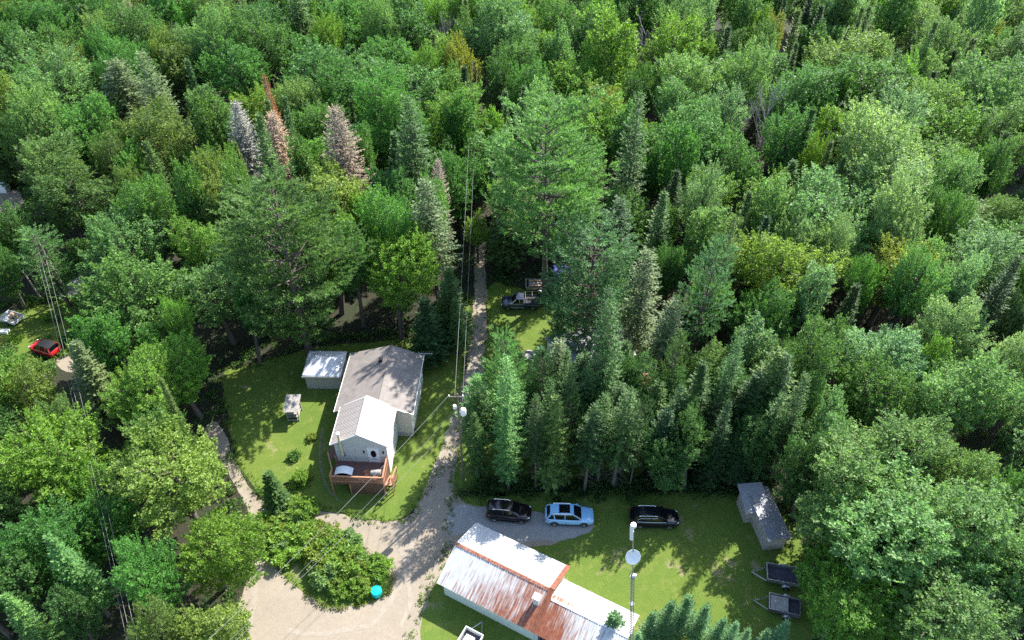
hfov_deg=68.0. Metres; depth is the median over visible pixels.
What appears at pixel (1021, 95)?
fir tree
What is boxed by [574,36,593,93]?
aspen tree
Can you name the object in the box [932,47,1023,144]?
maple tree
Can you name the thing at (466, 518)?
parking area
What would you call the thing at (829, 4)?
maple tree
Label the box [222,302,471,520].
lawn
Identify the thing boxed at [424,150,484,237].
maple tree
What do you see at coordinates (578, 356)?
spruce tree
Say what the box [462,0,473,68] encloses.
fir tree
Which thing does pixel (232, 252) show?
birch tree
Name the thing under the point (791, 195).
aspen tree
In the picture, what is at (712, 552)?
lawn
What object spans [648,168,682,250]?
spruce tree
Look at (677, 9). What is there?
aspen tree
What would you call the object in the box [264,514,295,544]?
shrub
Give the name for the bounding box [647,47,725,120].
maple tree
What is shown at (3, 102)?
aspen tree
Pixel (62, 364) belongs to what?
gravel pad
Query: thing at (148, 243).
maple tree
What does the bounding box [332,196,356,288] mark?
aspen tree
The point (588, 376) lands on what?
spruce tree
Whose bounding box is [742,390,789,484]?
spruce tree
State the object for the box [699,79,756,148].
birch tree
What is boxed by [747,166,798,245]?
aspen tree
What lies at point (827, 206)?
maple tree
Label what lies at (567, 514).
parked suv
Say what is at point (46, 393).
birch tree
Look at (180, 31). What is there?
maple tree
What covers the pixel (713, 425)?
birch tree
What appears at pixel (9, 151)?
aspen tree
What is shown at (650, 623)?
young spruce
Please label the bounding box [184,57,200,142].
fir tree
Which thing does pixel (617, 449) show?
spruce tree
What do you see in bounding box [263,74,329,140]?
maple tree
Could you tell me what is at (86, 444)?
overhead wire
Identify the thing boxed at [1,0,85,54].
maple tree
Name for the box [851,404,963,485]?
birch tree
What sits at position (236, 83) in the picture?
birch tree
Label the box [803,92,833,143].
birch tree
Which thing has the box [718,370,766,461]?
spruce tree
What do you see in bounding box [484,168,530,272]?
spruce tree
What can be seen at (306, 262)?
aspen tree
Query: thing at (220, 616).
birch tree
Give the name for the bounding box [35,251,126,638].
overhead wire
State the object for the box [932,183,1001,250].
birch tree
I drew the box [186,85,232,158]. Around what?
aspen tree
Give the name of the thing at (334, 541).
shrub
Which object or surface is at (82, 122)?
maple tree
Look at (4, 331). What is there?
white crate
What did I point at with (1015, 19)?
birch tree
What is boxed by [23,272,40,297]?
utility pole
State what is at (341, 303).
aspen tree
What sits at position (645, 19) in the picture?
maple tree
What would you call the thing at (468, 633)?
box trailer
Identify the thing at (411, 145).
spruce tree
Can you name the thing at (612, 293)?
spruce tree
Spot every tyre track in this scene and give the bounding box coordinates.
[236,483,261,628]
[287,299,482,636]
[391,299,478,628]
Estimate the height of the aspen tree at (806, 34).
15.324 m
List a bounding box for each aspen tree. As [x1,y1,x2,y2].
[0,4,19,63]
[0,69,33,146]
[0,123,22,171]
[0,475,32,540]
[0,536,55,627]
[27,0,68,32]
[39,583,105,639]
[63,236,94,290]
[64,306,134,373]
[73,160,102,232]
[111,130,150,194]
[135,317,169,377]
[143,170,178,219]
[148,0,187,38]
[151,34,202,133]
[154,99,187,161]
[163,212,198,279]
[169,149,205,260]
[172,0,213,26]
[182,81,216,129]
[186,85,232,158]
[193,190,229,247]
[223,280,265,364]
[240,182,272,259]
[276,20,302,67]
[284,125,317,201]
[289,201,318,286]
[293,135,328,200]
[314,210,370,315]
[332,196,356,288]
[334,0,364,64]
[347,190,378,256]
[353,120,378,188]
[422,114,435,147]
[425,134,458,189]
[436,86,479,189]
[484,104,507,150]
[485,162,516,220]
[506,0,528,10]
[526,192,547,261]
[528,26,566,93]
[542,17,580,96]
[573,0,618,50]
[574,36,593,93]
[576,0,591,11]
[582,4,640,91]
[608,1,633,53]
[618,71,647,123]
[653,0,675,55]
[654,117,703,207]
[656,0,703,32]
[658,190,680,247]
[672,97,689,123]
[677,203,732,301]
[693,0,718,51]
[694,34,718,85]
[719,0,745,49]
[722,207,744,266]
[725,309,781,385]
[731,0,762,40]
[739,1,773,40]
[742,1,772,48]
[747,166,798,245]
[779,180,795,232]
[782,258,836,355]
[783,16,834,77]
[794,368,827,429]
[797,310,850,368]
[799,0,826,37]
[802,0,827,21]
[815,98,855,192]
[824,0,860,42]
[825,72,860,121]
[835,99,862,171]
[867,0,922,92]
[887,49,922,102]
[903,229,951,322]
[906,331,954,412]
[920,0,967,35]
[936,0,968,77]
[961,0,1005,50]
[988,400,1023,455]
[1006,396,1023,462]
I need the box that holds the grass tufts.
[211,274,819,639]
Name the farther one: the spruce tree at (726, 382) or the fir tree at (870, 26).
the fir tree at (870, 26)
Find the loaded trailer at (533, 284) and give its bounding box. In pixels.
[526,279,568,294]
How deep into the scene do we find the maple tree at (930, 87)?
117.91 m
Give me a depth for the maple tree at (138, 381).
75.38 m
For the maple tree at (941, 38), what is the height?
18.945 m
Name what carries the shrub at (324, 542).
on the grassy island
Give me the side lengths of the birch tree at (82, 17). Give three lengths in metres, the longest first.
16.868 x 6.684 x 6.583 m
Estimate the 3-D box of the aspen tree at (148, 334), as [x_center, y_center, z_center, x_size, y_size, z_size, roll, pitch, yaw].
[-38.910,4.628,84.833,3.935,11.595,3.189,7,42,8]
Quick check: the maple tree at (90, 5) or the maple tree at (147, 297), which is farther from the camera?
the maple tree at (90, 5)
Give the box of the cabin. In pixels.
[544,327,635,370]
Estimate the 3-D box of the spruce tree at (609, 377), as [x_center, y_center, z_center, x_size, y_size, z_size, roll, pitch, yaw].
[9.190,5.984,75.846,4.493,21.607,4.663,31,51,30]
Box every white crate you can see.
[0,182,10,192]
[0,329,10,333]
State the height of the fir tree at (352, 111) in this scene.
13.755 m
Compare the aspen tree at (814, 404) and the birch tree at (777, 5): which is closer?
the aspen tree at (814, 404)
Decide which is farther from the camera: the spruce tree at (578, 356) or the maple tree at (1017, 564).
the spruce tree at (578, 356)
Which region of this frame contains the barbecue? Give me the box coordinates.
[370,469,381,476]
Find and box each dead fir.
[227,100,266,179]
[257,110,296,203]
[262,74,287,172]
[321,103,374,233]
[432,158,455,258]
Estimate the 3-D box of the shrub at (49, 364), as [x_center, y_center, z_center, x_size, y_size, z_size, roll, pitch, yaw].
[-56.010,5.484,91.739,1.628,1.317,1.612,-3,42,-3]
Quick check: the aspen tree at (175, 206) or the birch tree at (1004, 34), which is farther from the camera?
the birch tree at (1004, 34)
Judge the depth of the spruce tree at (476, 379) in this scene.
77.49 m
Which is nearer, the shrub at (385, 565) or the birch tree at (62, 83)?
the shrub at (385, 565)
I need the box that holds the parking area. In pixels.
[446,504,593,542]
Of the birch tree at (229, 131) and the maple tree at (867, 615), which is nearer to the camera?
the maple tree at (867, 615)
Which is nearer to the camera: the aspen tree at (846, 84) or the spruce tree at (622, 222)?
the spruce tree at (622, 222)
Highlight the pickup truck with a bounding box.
[501,291,540,310]
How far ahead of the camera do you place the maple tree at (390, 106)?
110.19 m
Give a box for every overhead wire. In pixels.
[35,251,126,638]
[38,249,130,637]
[43,249,136,639]
[215,395,448,633]
[230,407,457,639]
[242,427,450,634]
[455,62,472,385]
[463,138,474,385]
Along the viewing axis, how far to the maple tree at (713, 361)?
83.01 m
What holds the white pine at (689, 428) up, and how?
on the ground at (376, 318)
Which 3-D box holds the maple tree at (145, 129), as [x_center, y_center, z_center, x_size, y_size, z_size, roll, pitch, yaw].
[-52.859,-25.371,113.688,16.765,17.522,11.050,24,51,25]
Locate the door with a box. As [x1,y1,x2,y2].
[368,449,379,461]
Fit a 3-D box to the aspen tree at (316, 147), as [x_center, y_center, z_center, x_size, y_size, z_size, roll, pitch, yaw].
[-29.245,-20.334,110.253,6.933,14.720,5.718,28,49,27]
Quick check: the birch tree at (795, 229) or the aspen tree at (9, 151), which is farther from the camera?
the aspen tree at (9, 151)
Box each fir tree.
[0,133,25,187]
[0,226,24,268]
[157,375,205,465]
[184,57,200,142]
[231,139,250,186]
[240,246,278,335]
[260,469,290,513]
[264,95,288,170]
[279,0,287,66]
[282,92,301,193]
[348,98,359,161]
[387,131,411,211]
[388,159,398,234]
[410,77,425,167]
[430,32,438,64]
[459,64,478,141]
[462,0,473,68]
[500,88,512,132]
[513,83,531,174]
[705,24,731,92]
[728,190,753,282]
[736,212,771,307]
[773,0,787,49]
[773,7,802,108]
[777,41,798,110]
[789,0,813,63]
[790,106,817,190]
[798,3,824,93]
[801,138,835,233]
[808,100,847,170]
[814,130,830,160]
[820,25,855,88]
[828,282,861,353]
[833,154,848,193]
[842,88,852,118]
[848,5,865,59]
[858,3,871,36]
[862,23,875,48]
[877,47,902,105]
[916,20,939,76]
[918,68,937,112]
[937,48,958,89]
[946,34,978,81]
[950,0,976,73]
[962,50,979,84]
[968,128,1010,215]
[1000,90,1023,140]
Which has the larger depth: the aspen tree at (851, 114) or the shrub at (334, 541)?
the aspen tree at (851, 114)
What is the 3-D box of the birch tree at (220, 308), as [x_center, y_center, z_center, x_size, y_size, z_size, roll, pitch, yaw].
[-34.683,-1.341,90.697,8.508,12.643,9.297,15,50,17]
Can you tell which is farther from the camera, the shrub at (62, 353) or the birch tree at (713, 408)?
the shrub at (62, 353)
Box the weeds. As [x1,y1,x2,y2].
[260,517,396,612]
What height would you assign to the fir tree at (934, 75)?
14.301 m
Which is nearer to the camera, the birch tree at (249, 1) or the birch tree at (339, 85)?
the birch tree at (339, 85)
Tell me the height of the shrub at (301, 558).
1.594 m
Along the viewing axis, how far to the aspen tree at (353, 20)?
149.55 m
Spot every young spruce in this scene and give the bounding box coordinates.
[605,608,630,639]
[631,630,643,639]
[638,609,662,639]
[656,598,679,639]
[671,592,698,639]
[687,602,712,639]
[703,616,729,639]
[724,620,740,639]
[737,627,751,639]
[753,627,771,639]
[769,618,790,639]
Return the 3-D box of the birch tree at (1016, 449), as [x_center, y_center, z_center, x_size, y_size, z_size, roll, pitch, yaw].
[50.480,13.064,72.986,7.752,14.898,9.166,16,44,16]
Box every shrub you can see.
[0,341,18,356]
[5,332,22,343]
[15,352,26,361]
[37,333,51,339]
[40,313,52,324]
[42,360,55,371]
[50,312,63,323]
[56,330,75,344]
[57,347,69,357]
[255,510,288,536]
[257,511,285,529]
[258,528,283,549]
[260,533,300,569]
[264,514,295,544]
[266,517,295,546]
[268,498,298,520]
[269,528,296,558]
[271,519,304,539]
[279,494,321,522]
[285,449,301,462]
[285,517,310,543]
[287,467,310,489]
[288,523,310,542]
[288,531,310,557]
[289,515,308,526]
[295,519,321,546]
[295,540,309,564]
[301,469,313,485]
[303,550,326,578]
[304,532,346,568]
[306,432,316,442]
[308,519,340,544]
[308,563,337,592]
[309,560,333,587]
[316,525,347,548]
[319,568,340,582]
[320,544,341,563]
[322,556,345,583]
[326,543,367,578]
[326,579,349,602]
[327,529,348,552]
[329,526,363,553]
[330,545,364,580]
[331,574,351,591]
[337,547,365,577]
[341,573,359,591]
[344,577,371,602]
[346,574,369,595]
[352,546,370,576]
[353,567,370,583]
[354,562,371,578]
[363,551,394,583]
[363,553,390,581]
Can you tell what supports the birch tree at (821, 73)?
on the ground at (376, 318)
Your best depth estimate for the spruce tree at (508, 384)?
72.43 m
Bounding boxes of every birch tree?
[0,0,26,65]
[0,16,28,69]
[0,25,52,83]
[0,198,43,286]
[0,347,30,435]
[0,352,71,438]
[0,399,22,491]
[0,589,13,637]
[8,36,105,160]
[13,122,93,205]
[19,148,127,256]
[31,390,89,459]
[32,19,83,100]
[37,37,101,118]
[51,0,111,47]
[55,330,115,378]
[64,64,104,113]
[76,9,113,44]
[76,18,120,68]
[83,129,126,186]
[87,0,167,103]
[89,43,148,115]
[97,0,139,68]
[99,410,230,545]
[101,440,150,499]
[102,395,202,473]
[108,159,143,200]
[124,593,182,639]
[147,20,181,115]
[156,255,244,345]
[156,290,200,383]
[163,19,185,41]
[164,0,184,24]
[164,214,232,303]
[170,595,252,639]
[190,0,239,36]
[192,95,254,147]
[194,26,272,114]
[214,110,256,166]
[217,140,260,256]
[221,4,292,111]
[221,237,252,279]
[227,0,258,10]
[231,0,295,89]
[256,0,286,41]
[281,0,319,32]
[290,153,377,234]
[302,52,368,130]
[314,0,378,68]
[329,210,372,327]
[349,60,421,159]
[355,161,419,223]
[361,0,424,60]
[378,0,442,53]
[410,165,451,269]
[418,76,494,159]
[421,27,469,69]
[423,0,453,40]
[431,53,470,111]
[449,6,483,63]
[462,208,492,262]
[482,46,518,119]
[506,57,557,125]
[519,357,563,415]
[523,144,595,209]
[559,88,639,161]
[565,3,607,69]
[568,373,616,453]
[574,0,604,33]
[582,79,626,172]
[612,346,663,404]
[612,389,649,472]
[616,353,645,398]
[638,9,709,107]
[638,434,699,493]
[642,364,689,415]
[650,0,711,64]
[675,154,731,274]
[682,165,741,228]
[685,267,736,348]
[691,420,738,466]
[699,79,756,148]
[699,231,746,287]
[702,387,722,428]
[709,25,757,59]
[709,355,764,411]
[723,404,749,440]
[724,397,784,471]
[735,162,793,258]
[747,15,779,66]
[757,72,818,172]
[757,101,824,178]
[760,0,803,22]
[765,6,785,82]
[770,403,808,465]
[772,57,860,121]
[772,197,817,293]
[784,303,853,407]
[795,383,856,454]
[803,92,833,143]
[821,48,914,153]
[821,316,852,378]
[840,126,943,255]
[850,75,937,154]
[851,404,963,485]
[855,0,879,20]
[866,232,948,326]
[872,32,896,83]
[873,0,914,70]
[880,235,953,343]
[902,168,950,241]
[905,36,948,83]
[912,96,988,167]
[928,148,992,239]
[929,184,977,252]
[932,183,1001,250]
[941,142,991,222]
[963,96,1023,193]
[968,132,1022,203]
[972,17,1006,69]
[973,69,1023,110]
[975,210,1023,288]
[983,23,1012,72]
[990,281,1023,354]
[997,360,1023,438]
[998,0,1023,45]
[1001,412,1023,496]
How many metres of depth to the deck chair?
77.44 m
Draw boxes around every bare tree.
[432,14,453,37]
[632,11,653,65]
[732,77,759,163]
[750,78,789,170]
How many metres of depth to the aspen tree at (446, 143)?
109.04 m
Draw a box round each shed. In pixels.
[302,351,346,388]
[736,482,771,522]
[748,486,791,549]
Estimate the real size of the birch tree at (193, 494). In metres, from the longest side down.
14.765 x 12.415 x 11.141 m
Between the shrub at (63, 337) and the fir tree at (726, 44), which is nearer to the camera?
the shrub at (63, 337)
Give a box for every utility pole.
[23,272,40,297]
[34,235,69,298]
[448,393,465,480]
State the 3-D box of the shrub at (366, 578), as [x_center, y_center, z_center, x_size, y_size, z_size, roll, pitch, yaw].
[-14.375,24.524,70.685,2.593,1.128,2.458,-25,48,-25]
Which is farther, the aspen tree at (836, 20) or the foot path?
the aspen tree at (836, 20)
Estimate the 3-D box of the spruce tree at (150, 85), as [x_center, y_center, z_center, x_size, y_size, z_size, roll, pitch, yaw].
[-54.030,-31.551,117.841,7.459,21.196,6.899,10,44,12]
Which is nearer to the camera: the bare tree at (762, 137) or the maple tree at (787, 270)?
the maple tree at (787, 270)
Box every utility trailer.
[751,562,799,590]
[753,592,800,620]
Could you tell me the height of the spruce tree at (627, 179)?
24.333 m
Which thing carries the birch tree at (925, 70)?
on the ground at (376, 318)
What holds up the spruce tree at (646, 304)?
on the lawn at (527, 325)
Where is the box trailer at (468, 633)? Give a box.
[458,620,482,639]
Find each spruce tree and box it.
[0,591,75,639]
[42,530,121,617]
[67,338,135,431]
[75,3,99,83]
[95,57,162,155]
[123,0,157,85]
[133,49,193,168]
[141,139,191,239]
[230,0,276,71]
[253,111,288,228]
[263,173,315,308]
[286,0,317,82]
[392,93,436,213]
[407,296,454,370]
[409,176,462,303]
[433,265,477,350]
[446,297,471,356]
[454,372,495,441]
[456,387,499,455]
[464,410,491,477]
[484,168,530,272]
[487,375,532,462]
[489,352,527,456]
[492,402,523,490]
[520,391,549,489]
[524,346,548,423]
[530,375,558,471]
[531,393,575,494]
[544,337,570,392]
[547,137,572,263]
[554,347,571,394]
[556,358,583,466]
[568,352,593,439]
[568,400,610,491]
[571,354,581,378]
[572,223,596,276]
[575,348,598,397]
[575,361,595,454]
[584,296,626,408]
[585,390,618,482]
[588,284,624,401]
[590,194,635,293]
[596,385,645,487]
[597,381,629,460]
[604,89,652,202]
[616,245,662,360]
[618,338,636,379]
[627,393,655,485]
[635,189,671,284]
[635,378,669,460]
[639,296,689,376]
[640,404,678,481]
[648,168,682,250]
[661,381,687,454]
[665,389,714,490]
[681,358,711,434]
[692,397,732,488]
[703,213,737,333]
[707,333,746,414]
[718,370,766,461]
[718,433,750,487]
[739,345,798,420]
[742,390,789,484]
[749,418,773,474]
[764,351,794,407]
[765,370,811,480]
[779,158,799,235]
[785,0,805,24]
[951,253,1023,360]
[997,186,1023,242]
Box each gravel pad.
[0,189,23,212]
[52,354,74,371]
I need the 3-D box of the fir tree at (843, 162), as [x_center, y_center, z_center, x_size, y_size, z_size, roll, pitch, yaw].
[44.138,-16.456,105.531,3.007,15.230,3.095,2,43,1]
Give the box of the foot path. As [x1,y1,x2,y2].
[318,427,341,502]
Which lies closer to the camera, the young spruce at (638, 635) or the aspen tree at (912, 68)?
the young spruce at (638, 635)
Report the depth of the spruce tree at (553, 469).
74.14 m
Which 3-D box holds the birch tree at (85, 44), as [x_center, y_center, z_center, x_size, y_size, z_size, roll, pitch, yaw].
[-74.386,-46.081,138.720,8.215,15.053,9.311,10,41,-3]
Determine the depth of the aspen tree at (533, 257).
103.66 m
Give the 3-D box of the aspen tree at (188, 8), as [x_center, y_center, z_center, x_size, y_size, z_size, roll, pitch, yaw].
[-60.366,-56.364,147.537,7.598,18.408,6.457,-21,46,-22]
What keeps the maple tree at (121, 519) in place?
on the ground at (376, 318)
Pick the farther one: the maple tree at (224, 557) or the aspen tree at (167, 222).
the aspen tree at (167, 222)
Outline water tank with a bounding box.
[371,585,381,598]
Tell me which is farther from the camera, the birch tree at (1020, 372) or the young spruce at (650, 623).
the birch tree at (1020, 372)
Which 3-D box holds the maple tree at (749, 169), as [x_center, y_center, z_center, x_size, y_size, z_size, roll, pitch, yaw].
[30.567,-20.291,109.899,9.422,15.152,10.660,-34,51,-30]
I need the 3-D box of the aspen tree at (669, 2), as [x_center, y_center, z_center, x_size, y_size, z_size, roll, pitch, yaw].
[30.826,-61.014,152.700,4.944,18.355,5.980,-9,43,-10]
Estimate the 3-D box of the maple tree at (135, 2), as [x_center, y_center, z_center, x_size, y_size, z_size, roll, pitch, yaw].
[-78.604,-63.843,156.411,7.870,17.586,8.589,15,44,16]
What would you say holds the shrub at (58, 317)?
on the lawn at (29, 327)
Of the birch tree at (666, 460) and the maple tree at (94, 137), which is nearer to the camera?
the birch tree at (666, 460)
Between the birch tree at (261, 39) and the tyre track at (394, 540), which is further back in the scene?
the birch tree at (261, 39)
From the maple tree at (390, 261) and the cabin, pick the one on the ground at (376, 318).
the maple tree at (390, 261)
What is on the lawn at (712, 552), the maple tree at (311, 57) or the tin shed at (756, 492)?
the tin shed at (756, 492)
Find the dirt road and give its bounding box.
[57,233,131,297]
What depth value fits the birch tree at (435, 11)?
146.44 m
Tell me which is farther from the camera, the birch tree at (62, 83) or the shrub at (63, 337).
the birch tree at (62, 83)
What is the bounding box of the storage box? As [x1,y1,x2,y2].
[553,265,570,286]
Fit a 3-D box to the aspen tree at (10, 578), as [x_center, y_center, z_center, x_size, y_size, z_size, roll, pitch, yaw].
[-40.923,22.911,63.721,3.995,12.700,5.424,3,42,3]
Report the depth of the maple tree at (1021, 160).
112.79 m
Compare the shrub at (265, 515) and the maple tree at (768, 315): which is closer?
the shrub at (265, 515)
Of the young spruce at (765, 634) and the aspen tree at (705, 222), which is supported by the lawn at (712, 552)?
the young spruce at (765, 634)
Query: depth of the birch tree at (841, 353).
85.47 m
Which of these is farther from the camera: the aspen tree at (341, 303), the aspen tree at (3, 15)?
the aspen tree at (3, 15)
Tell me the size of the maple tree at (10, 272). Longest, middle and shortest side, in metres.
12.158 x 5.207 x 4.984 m
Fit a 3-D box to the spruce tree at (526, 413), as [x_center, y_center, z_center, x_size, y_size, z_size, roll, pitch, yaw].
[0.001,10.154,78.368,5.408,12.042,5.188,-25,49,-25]
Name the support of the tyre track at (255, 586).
on the driveway
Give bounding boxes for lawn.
[0,298,76,364]
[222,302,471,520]
[420,490,819,639]
[454,282,694,495]
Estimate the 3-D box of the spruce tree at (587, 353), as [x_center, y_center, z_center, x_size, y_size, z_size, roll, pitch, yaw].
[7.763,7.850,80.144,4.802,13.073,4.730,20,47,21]
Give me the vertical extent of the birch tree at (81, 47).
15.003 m
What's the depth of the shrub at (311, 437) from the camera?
83.72 m
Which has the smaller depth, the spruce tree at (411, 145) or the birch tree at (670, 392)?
the birch tree at (670, 392)
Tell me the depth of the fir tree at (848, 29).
137.01 m
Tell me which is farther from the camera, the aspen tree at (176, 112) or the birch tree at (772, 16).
the birch tree at (772, 16)
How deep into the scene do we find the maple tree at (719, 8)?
156.06 m
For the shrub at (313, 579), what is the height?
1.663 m
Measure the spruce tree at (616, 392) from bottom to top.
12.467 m
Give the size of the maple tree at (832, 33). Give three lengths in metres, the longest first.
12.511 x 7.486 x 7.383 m
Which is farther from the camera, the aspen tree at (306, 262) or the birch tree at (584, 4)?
the birch tree at (584, 4)
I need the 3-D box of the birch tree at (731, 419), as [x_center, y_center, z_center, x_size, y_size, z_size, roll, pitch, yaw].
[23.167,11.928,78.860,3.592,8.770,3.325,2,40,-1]
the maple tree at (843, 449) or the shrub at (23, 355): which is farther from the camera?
the shrub at (23, 355)
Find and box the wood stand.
[283,394,301,420]
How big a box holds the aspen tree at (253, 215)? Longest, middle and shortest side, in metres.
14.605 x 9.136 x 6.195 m
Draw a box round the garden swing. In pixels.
[334,466,353,479]
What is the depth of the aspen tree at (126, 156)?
105.67 m
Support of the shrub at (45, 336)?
on the lawn at (29, 327)
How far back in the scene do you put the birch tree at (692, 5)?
138.06 m
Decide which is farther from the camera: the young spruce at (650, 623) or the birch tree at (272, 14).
the birch tree at (272, 14)
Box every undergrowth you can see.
[0,14,1023,639]
[461,470,774,505]
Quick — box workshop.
[437,523,638,639]
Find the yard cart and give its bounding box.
[0,310,24,325]
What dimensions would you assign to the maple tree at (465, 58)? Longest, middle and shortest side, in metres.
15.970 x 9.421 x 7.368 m
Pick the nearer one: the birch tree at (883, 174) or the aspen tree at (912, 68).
the birch tree at (883, 174)
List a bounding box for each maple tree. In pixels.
[0,0,37,57]
[0,59,70,121]
[0,77,67,197]
[0,241,26,308]
[0,400,111,517]
[0,482,101,588]
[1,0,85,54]
[34,90,119,166]
[48,450,121,532]
[49,243,205,362]
[52,484,148,569]
[67,0,106,15]
[74,197,174,292]
[83,23,159,104]
[89,122,126,178]
[97,339,180,440]
[102,91,200,203]
[107,530,193,616]
[108,171,181,262]
[111,0,144,24]
[125,328,215,419]
[148,20,229,92]
[174,503,270,597]
[176,141,222,200]
[178,142,239,225]
[181,0,248,84]
[226,81,283,158]
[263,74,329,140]
[273,30,374,103]
[278,0,342,43]
[278,98,351,166]
[303,8,346,73]
[318,120,385,187]
[346,53,448,141]
[352,177,437,298]
[354,32,424,77]
[360,0,402,53]
[362,224,448,339]
[370,84,434,200]
[395,0,451,48]
[409,43,448,123]
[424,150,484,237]
[439,29,483,92]
[445,0,492,41]
[457,122,522,209]
[459,0,543,77]
[479,0,519,57]
[484,31,548,128]
[517,72,584,161]
[520,4,551,41]
[526,0,541,8]
[527,0,571,28]
[531,0,581,53]
[547,49,629,125]
[567,124,605,183]
[572,149,606,220]
[594,182,652,263]
[601,48,645,87]
[608,115,662,188]
[610,0,663,63]
[620,59,659,118]
[621,1,668,47]
[632,141,667,222]
[641,95,731,207]
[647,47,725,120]
[647,240,690,318]
[650,75,711,137]
[676,0,717,52]
[678,336,742,394]
[695,122,763,225]
[701,44,793,121]
[704,35,778,127]
[708,0,727,39]
[722,227,852,325]
[726,276,797,375]
[770,426,841,519]
[779,115,819,171]
[782,161,886,278]
[788,416,939,549]
[792,536,908,639]
[794,130,833,194]
[796,22,895,95]
[798,209,859,297]
[816,24,847,62]
[817,0,875,64]
[817,446,1000,617]
[829,88,936,220]
[831,323,939,401]
[831,349,926,433]
[843,248,887,321]
[870,163,934,286]
[877,532,1023,639]
[880,129,971,191]
[886,0,942,61]
[895,76,969,152]
[908,288,998,390]
[908,348,1023,458]
[911,11,985,78]
[911,474,1023,609]
[915,0,963,31]
[920,437,1005,502]
[928,250,995,336]
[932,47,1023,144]
[939,211,1023,317]
[960,0,1016,44]
[966,363,1010,432]
[974,529,1023,637]
[978,331,1023,396]
[980,193,1023,234]
[984,21,1023,99]
[984,456,1023,557]
[1002,259,1023,353]
[1007,322,1023,357]
[1013,112,1023,182]
[1015,136,1023,198]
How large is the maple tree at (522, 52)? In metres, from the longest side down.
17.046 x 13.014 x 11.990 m
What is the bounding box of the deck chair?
[364,469,370,478]
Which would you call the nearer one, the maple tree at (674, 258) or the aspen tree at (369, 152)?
the maple tree at (674, 258)
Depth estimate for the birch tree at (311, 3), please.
145.49 m
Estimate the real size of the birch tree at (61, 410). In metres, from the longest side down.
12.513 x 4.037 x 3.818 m
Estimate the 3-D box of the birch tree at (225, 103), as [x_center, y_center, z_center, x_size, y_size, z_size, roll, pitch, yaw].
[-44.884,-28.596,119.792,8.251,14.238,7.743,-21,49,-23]
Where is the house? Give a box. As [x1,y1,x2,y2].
[327,345,432,494]
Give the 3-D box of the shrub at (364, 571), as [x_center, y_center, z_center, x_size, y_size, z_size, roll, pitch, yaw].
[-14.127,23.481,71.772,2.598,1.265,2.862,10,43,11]
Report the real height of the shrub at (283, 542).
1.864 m
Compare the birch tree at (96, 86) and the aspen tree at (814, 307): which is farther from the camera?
the birch tree at (96, 86)
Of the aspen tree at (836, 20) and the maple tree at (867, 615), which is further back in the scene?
the aspen tree at (836, 20)
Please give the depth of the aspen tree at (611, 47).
124.48 m
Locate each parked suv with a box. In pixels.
[28,338,61,358]
[485,498,531,523]
[545,503,593,526]
[629,505,679,529]
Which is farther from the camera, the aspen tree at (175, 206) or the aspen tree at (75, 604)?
the aspen tree at (175, 206)
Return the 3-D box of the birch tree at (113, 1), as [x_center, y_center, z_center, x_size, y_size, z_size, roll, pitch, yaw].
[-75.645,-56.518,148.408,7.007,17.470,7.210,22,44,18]
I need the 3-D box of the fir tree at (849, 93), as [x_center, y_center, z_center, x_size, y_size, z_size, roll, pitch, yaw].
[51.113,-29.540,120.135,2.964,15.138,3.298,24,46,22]
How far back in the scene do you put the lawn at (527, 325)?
95.08 m
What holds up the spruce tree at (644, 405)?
on the ground at (376, 318)
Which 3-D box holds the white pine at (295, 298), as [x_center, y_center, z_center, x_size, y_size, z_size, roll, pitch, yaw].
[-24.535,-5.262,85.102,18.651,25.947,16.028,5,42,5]
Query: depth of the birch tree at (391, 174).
101.17 m
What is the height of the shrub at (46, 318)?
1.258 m
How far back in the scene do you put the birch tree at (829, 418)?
73.87 m
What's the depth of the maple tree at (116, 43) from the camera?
125.52 m
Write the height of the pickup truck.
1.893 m
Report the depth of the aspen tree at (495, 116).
113.00 m
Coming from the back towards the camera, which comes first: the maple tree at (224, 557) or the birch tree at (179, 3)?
the birch tree at (179, 3)
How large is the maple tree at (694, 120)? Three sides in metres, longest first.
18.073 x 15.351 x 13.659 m
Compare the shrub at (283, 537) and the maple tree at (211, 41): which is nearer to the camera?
the shrub at (283, 537)
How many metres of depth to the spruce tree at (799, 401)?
72.35 m
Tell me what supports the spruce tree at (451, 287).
on the lawn at (265, 434)
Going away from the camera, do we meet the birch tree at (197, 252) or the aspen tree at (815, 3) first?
the birch tree at (197, 252)
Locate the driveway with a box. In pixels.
[204,213,569,639]
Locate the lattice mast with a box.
[625,522,640,639]
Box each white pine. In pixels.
[12,223,76,306]
[204,159,376,356]
[474,83,623,303]
[480,324,527,407]
[525,344,558,423]
[535,203,642,354]
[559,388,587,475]
[625,385,649,430]
[655,328,690,402]
[673,233,741,370]
[678,408,706,470]
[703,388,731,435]
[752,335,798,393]
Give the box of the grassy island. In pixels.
[269,555,389,606]
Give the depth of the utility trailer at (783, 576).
71.25 m
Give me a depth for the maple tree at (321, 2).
150.07 m
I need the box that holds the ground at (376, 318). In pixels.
[0,0,1023,639]
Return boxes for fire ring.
[522,350,534,360]
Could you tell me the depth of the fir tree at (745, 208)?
96.25 m
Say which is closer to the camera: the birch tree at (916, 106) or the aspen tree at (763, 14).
the birch tree at (916, 106)
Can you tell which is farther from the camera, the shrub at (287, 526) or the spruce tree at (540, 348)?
the spruce tree at (540, 348)

